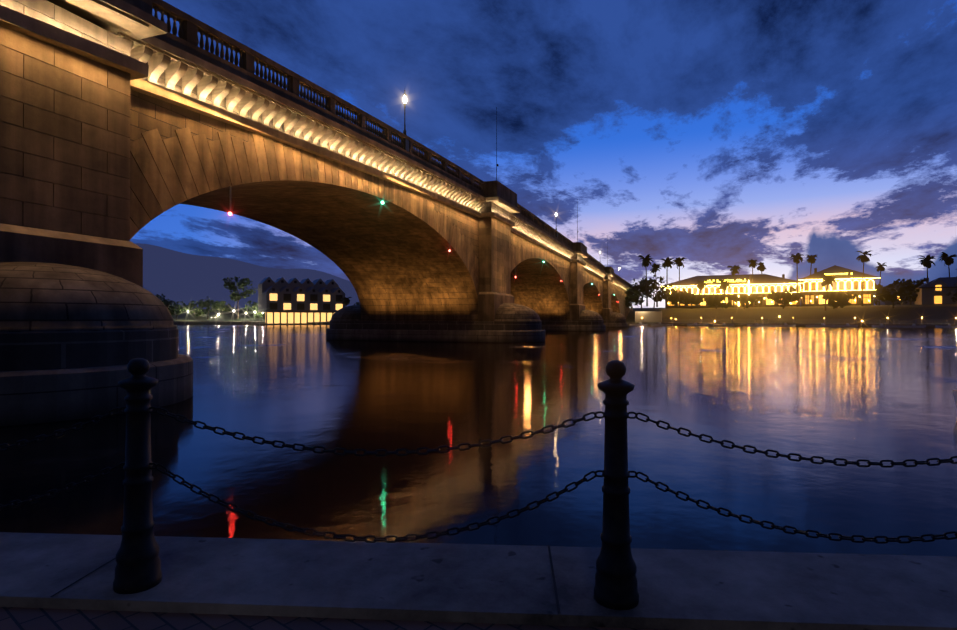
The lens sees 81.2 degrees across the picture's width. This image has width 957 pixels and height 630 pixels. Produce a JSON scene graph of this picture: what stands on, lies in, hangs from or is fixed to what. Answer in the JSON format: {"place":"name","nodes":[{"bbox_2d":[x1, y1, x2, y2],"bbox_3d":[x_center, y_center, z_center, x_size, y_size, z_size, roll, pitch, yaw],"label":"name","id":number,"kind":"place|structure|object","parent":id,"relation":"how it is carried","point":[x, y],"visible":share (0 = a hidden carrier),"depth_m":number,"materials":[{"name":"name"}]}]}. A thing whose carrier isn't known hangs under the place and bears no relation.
{"place":"outdoors","nodes":[
{"label":"outdoors","id":0,"kind":"place"},
{"bbox_2d":[173,321,264,321],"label":"shore promenade","id":1,"kind":"structure","parent":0,"point":[218,321],"depth_m":230.23,"materials":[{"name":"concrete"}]},
{"bbox_2d":[134,243,359,308],"bbox_3d":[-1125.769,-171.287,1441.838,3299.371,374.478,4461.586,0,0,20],"label":"distant mountains","id":2,"kind":"structure","parent":0,"point":[176,276],"depth_m":2873.47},
{"bbox_2d":[0,325,956,555],"bbox_3d":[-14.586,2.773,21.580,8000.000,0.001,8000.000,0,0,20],"label":"lake water","id":3,"kind":"structure","parent":0,"point":[873,394],"depth_m":11.90,"materials":[{"name":"blue liquid"}]},
{"bbox_2d":[0,0,627,426],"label":"bridge piers","id":4,"kind":"structure","parent":3,"relation":"in","point":[64,156],"depth_m":18.54,"materials":[{"name":"brown stone"}]},
{"bbox_2d":[0,262,625,331],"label":"bridge cutwater domes","id":5,"kind":"structure","parent":4,"relation":"attached to","point":[38,296],"depth_m":15.71,"materials":[{"name":"brown stone"}]},
{"bbox_2d":[129,62,629,320],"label":"bridge arch underside","id":6,"kind":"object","parent":4,"relation":"on","point":[392,261],"depth_m":55.53,"materials":[{"name":"brown stone"}]},
{"bbox_2d":[0,0,630,290],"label":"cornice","id":7,"kind":"structure","parent":6,"relation":"on","point":[155,44],"depth_m":28.85,"materials":[{"name":"beige stone"}]},
{"bbox_2d":[154,6,626,283],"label":"bridge balusters","id":8,"kind":"object","parent":7,"relation":"on","point":[379,132],"visible":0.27,"depth_m":33.01,"materials":[{"name":"stone"}]},
{"bbox_2d":[403,90,619,279],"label":"lamp posts","id":9,"kind":"object","parent":7,"relation":"on","point":[406,144],"visible":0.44,"depth_m":64.92,"materials":[{"name":"black metal"}]},
{"bbox_2d":[402,95,619,268],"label":"bridge lamp globes","id":10,"kind":"object","parent":9,"relation":"on","point":[404,99],"visible":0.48,"depth_m":44.17,"materials":[{"name":"white glass"}]},
{"bbox_2d":[129,127,619,308],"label":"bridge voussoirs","id":11,"kind":"object","parent":6,"relation":"attached to","point":[184,164],"visible":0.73,"depth_m":28.36,"materials":[{"name":"brown stone"}]},
{"bbox_2d":[229,186,591,283],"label":"navigation lights","id":12,"kind":"object","parent":6,"relation":"attached to","point":[381,199],"visible":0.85,"depth_m":27.58},
{"bbox_2d":[0,532,956,629],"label":"quay promenade","id":13,"kind":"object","parent":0,"point":[207,583],"depth_m":2.75,"materials":[{"name":"concrete"}]},
{"bbox_2d":[50,545,560,613],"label":"pavement joints","id":14,"kind":"object","parent":13,"relation":"on","point":[555,588],"visible":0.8,"depth_m":2.82,"materials":[{"name":"black concrete"}]},
{"bbox_2d":[113,358,638,609],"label":"quay bollards","id":15,"kind":"object","parent":13,"relation":"on","point":[137,569],"visible":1,"depth_m":2.69,"materials":[{"name":"black metal"}]},
{"bbox_2d":[0,406,956,543],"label":"quay chains","id":16,"kind":"object","parent":15,"relation":"attached to","point":[584,479],"visible":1,"depth_m":2.68,"materials":[{"name":"black metal"}]},
{"bbox_2d":[130,0,956,307],"label":"sky","id":17,"kind":"structure","parent":0,"point":[716,135],"materials":[{"name":"blue"}]},
{"bbox_2d":[172,304,956,325],"bbox_3d":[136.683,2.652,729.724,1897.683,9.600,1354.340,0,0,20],"label":"shoreline","id":18,"kind":"structure","parent":0,"point":[930,315],"depth_m":197.60,"materials":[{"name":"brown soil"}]},
{"bbox_2d":[156,276,359,319],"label":"broadleaf trees","id":19,"kind":"object","parent":18,"relation":"on","point":[217,305],"visible":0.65,"depth_m":242.72,"materials":[{"name":"green plant"}]},
{"bbox_2d":[254,277,344,324],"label":"waterfront building","id":20,"kind":"structure","parent":18,"relation":"on","point":[293,301],"depth_m":225.57,"materials":[{"name":"black paint"}]},
{"bbox_2d":[162,250,956,310],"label":"island palm trees","id":21,"kind":"object","parent":18,"relation":"on","point":[797,258],"visible":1,"depth_m":206.14,"materials":[{"name":"green plant"}]},
{"bbox_2d":[624,275,956,310],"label":"trees","id":22,"kind":"object","parent":18,"relation":"on","point":[635,293],"visible":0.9,"depth_m":199.38,"materials":[{"name":"green plant"}]},
{"bbox_2d":[628,311,956,407],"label":"island docks and boats","id":23,"kind":"object","parent":18,"relation":"on","point":[648,316],"visible":0.9,"depth_m":181.16,"materials":[{"name":"brown"}]},
{"bbox_2d":[662,265,956,308],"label":"island buildings","id":24,"kind":"structure","parent":18,"relation":"on","point":[933,292],"depth_m":219.05,"materials":[{"name":"beige paint"}]}
]}

